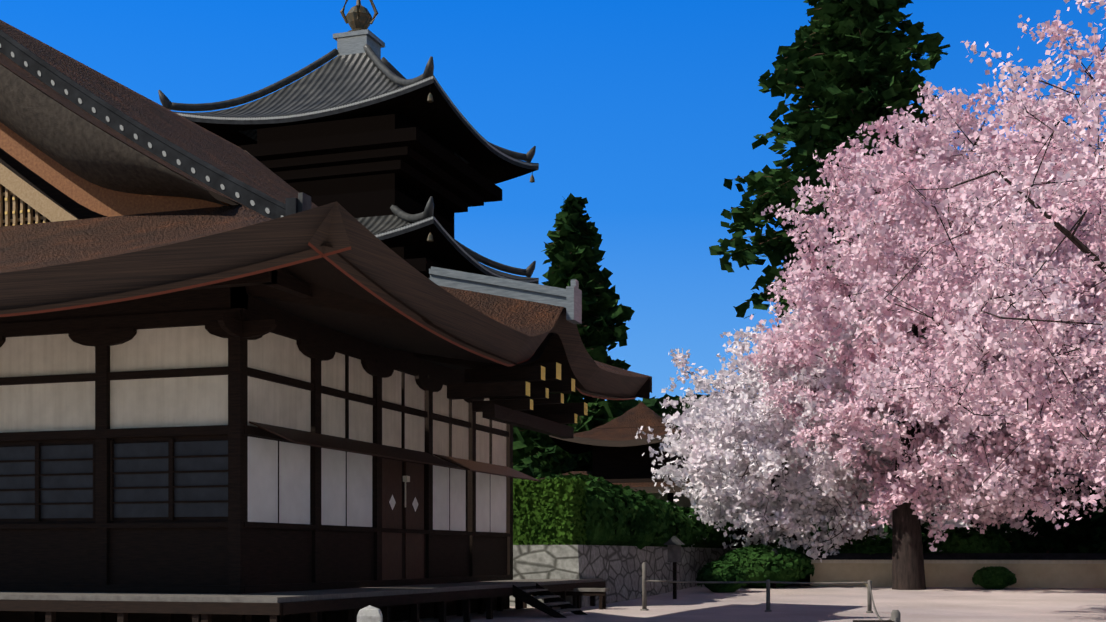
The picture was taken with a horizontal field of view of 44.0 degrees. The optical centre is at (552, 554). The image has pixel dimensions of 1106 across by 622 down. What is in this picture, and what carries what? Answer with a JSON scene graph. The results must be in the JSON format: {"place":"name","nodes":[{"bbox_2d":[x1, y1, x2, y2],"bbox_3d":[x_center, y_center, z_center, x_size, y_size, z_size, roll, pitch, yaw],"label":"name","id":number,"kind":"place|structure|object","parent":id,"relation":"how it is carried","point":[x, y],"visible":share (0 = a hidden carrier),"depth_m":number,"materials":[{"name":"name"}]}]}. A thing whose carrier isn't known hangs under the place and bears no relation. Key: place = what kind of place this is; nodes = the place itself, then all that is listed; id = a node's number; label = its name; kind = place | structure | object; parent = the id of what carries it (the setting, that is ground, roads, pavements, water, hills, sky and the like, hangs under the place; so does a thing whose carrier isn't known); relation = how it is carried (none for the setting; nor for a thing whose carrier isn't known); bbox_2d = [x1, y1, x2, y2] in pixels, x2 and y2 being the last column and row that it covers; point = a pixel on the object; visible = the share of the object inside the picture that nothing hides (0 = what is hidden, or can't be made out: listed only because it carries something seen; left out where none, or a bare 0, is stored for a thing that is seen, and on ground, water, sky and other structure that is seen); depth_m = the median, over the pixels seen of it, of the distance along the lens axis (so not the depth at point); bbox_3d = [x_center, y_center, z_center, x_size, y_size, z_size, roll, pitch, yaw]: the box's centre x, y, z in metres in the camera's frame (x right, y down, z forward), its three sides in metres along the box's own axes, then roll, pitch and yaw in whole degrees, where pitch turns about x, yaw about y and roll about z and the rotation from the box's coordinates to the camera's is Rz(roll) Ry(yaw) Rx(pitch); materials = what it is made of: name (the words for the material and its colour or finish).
{"place":"outdoors","nodes":[
{"label":"outdoors","id":0,"kind":"place"},
{"bbox_2d":[239,0,534,277],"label":"pagoda","id":1,"kind":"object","parent":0,"point":[373,166],"depth_m":60.19,"materials":[{"name":"brown wood"}]},
{"bbox_2d":[158,44,535,278],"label":"roof ridges","id":2,"kind":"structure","parent":1,"relation":"on","point":[343,79],"depth_m":60.90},
{"bbox_2d":[175,75,538,283],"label":"tower eaves","id":3,"kind":"object","parent":1,"relation":"attached to","point":[441,118],"visible":0.29,"depth_m":58.65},
{"bbox_2d":[0,0,1105,400],"label":"sky","id":4,"kind":"structure","parent":0,"point":[642,110],"materials":[{"name":"blue"}]},
{"bbox_2d":[395,584,1105,621],"bbox_3d":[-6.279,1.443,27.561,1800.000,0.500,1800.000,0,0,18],"label":"ground","id":5,"kind":"structure","parent":0,"point":[794,603],"depth_m":43.46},
{"bbox_2d":[0,578,604,621],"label":"veranda","id":6,"kind":"object","parent":5,"relation":"on","point":[417,603],"visible":0.9,"depth_m":28.45,"materials":[{"name":"grey wood"}]},
{"bbox_2d":[0,270,571,593],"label":"hall walls","id":7,"kind":"structure","parent":6,"relation":"on","point":[230,437],"depth_m":29.02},
{"bbox_2d":[0,24,272,272],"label":"hall roof","id":8,"kind":"structure","parent":7,"relation":"on","point":[71,141],"depth_m":27.47,"materials":[{"name":"brown wood"}]},
{"bbox_2d":[0,122,230,226],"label":"gable","id":9,"kind":"structure","parent":8,"relation":"attached to","point":[37,185],"depth_m":29.28,"materials":[{"name":"brown wood"}]},
{"bbox_2d":[0,20,317,208],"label":"hall roof","id":10,"kind":"structure","parent":8,"relation":"on","point":[221,153],"depth_m":38.31,"materials":[{"name":"brown wood"}]},
{"bbox_2d":[0,201,513,359],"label":"roof eave","id":11,"kind":"object","parent":8,"relation":"on","point":[336,226],"visible":1,"depth_m":23.57,"materials":[{"name":"brown wood"}]},
{"bbox_2d":[0,29,587,438],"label":"hall ridges","id":12,"kind":"object","parent":8,"relation":"on","point":[520,396],"visible":0.9,"depth_m":31.97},
{"bbox_2d":[192,150,651,398],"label":"hall roof","id":13,"kind":"structure","parent":8,"relation":"attached to","point":[645,391],"depth_m":41.72,"materials":[{"name":"brown wood"}]},
{"bbox_2d":[492,307,650,399],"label":"curved gable","id":14,"kind":"structure","parent":8,"relation":"on","point":[517,347],"depth_m":35.08,"materials":[{"name":"brown wood"}]},
{"bbox_2d":[1,244,498,356],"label":"hall roof","id":15,"kind":"structure","parent":7,"relation":"on","point":[338,300],"depth_m":27.30,"materials":[{"name":"brown wood"}]},
{"bbox_2d":[336,330,636,397],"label":"hall roof","id":16,"kind":"structure","parent":7,"relation":"on","point":[550,348],"depth_m":34.08,"materials":[{"name":"brown wood"}]},
{"bbox_2d":[438,285,651,376],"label":"hall roof","id":17,"kind":"structure","parent":7,"relation":"on","point":[529,318],"depth_m":33.34,"materials":[{"name":"brown wood"}]},
{"bbox_2d":[357,605,381,621],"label":"stone marker","id":18,"kind":"object","parent":5,"relation":"on","point":[369,613],"visible":1,"depth_m":15.31,"materials":[{"name":"grey stone"}]},
{"bbox_2d":[521,588,609,609],"bbox_3d":[0.291,1.368,42.531,2.900,0.650,0.550,0,0,18],"label":"bench","id":19,"kind":"object","parent":5,"relation":"on","point":[576,593],"visible":0.42,"depth_m":42.10,"materials":[{"name":"grey wood"}]},
{"bbox_2d":[510,545,736,606],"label":"stone wall","id":20,"kind":"structure","parent":5,"relation":"on","point":[618,569],"depth_m":47.61,"materials":[{"name":"stone"}]},
{"bbox_2d":[513,477,587,544],"bbox_3d":[-7.427,-1.348,47.393,17.616,2.351,1.684,0,0,18],"label":"hedge","id":21,"kind":"object","parent":20,"relation":"on","point":[546,511],"visible":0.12,"depth_m":44.35,"materials":[{"name":"green plant"}]},
{"bbox_2d":[513,193,665,479],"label":"cedar","id":22,"kind":"object","parent":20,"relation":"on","point":[569,236],"depth_m":83.32,"materials":[{"name":"green plant"}]},
{"bbox_2d":[544,472,736,549],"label":"terrace shrubs","id":23,"kind":"object","parent":20,"relation":"on","point":[617,515],"visible":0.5,"depth_m":50.10,"materials":[{"name":"green plant"}]},
{"bbox_2d":[549,426,795,547],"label":"background building","id":24,"kind":"structure","parent":20,"relation":"on","point":[624,461],"depth_m":67.68,"materials":[{"name":"brown wood"}]},
{"bbox_2d":[540,402,703,486],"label":"gate roofs","id":25,"kind":"structure","parent":24,"relation":"on","point":[640,414],"depth_m":67.94,"materials":[{"name":"brown wood"}]},
{"bbox_2d":[664,536,778,598],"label":"sign posts","id":26,"kind":"object","parent":5,"relation":"on","point":[674,543],"visible":0.58,"depth_m":49.76,"materials":[{"name":"brown wood"}]},
{"bbox_2d":[640,562,900,621],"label":"fence","id":27,"kind":"object","parent":5,"relation":"on","point":[895,615],"visible":0.96,"depth_m":40.20,"materials":[{"name":"grey wood"}]},
{"bbox_2d":[635,305,905,584],"bbox_3d":[10.456,-4.802,60.093,12.918,13.011,13.277,0,0,18],"label":"cherry","id":28,"kind":"object","parent":5,"relation":"on","point":[827,473],"depth_m":57.74,"materials":[{"name":"plant"}]},
{"bbox_2d":[513,389,1105,552],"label":"foliage","id":29,"kind":"object","parent":5,"relation":"on","point":[651,403],"visible":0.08,"depth_m":110.37,"materials":[{"name":"plant"}]},
{"bbox_2d":[709,0,974,538],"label":"conifer tree","id":30,"kind":"object","parent":5,"relation":"on","point":[858,70],"depth_m":68.35,"materials":[{"name":"green plant"}]},
{"bbox_2d":[696,526,1016,592],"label":"shrubs","id":31,"kind":"object","parent":5,"relation":"on","point":[758,562],"visible":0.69,"depth_m":57.60,"materials":[{"name":"green plant"}]},
{"bbox_2d":[853,620,894,621],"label":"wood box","id":32,"kind":"object","parent":5,"relation":"on","point":[873,621],"visible":1,"depth_m":13.64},
{"bbox_2d":[742,70,1105,589],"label":"cherry tree","id":33,"kind":"object","parent":5,"relation":"on","point":[857,418],"depth_m":53.71,"materials":[{"name":"pink plant"}]},
{"bbox_2d":[889,278,1020,543],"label":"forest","id":34,"kind":"object","parent":5,"relation":"on","point":[924,531],"depth_m":93.98,"materials":[{"name":"green plant"}]},
{"bbox_2d":[809,553,1105,587],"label":"wall","id":35,"kind":"structure","parent":5,"relation":"on","point":[1058,570],"depth_m":57.23,"materials":[{"name":"paint"}]},
{"bbox_2d":[920,429,1006,534],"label":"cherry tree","id":36,"kind":"object","parent":5,"relation":"on","point":[959,523],"depth_m":88.19,"materials":[{"name":"pink plant"}]},
{"bbox_2d":[982,120,1105,552],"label":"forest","id":37,"kind":"object","parent":5,"relation":"on","point":[1057,541],"depth_m":77.68,"materials":[{"name":"plant"}]},
{"bbox_2d":[1088,142,1105,552],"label":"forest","id":38,"kind":"object","parent":5,"relation":"on","point":[1102,544],"depth_m":99.60,"materials":[{"name":"plant"}]},
{"bbox_2d":[745,440,895,534],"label":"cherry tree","id":39,"kind":"object","parent":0,"point":[881,525],"depth_m":76.40,"materials":[{"name":"plant"}]},
{"bbox_2d":[828,0,1105,532],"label":"cherry tree","id":40,"kind":"object","parent":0,"point":[1017,174],"depth_m":33.66,"materials":[{"name":"pink plant"}]},
{"bbox_2d":[1022,300,1105,493],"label":"cherry","id":41,"kind":"object","parent":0,"point":[1081,477],"depth_m":61.90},
{"bbox_2d":[1091,505,1105,520],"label":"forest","id":42,"kind":"object","parent":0,"point":[1103,513],"depth_m":70.91,"materials":[{"name":"green plant"}]}
]}

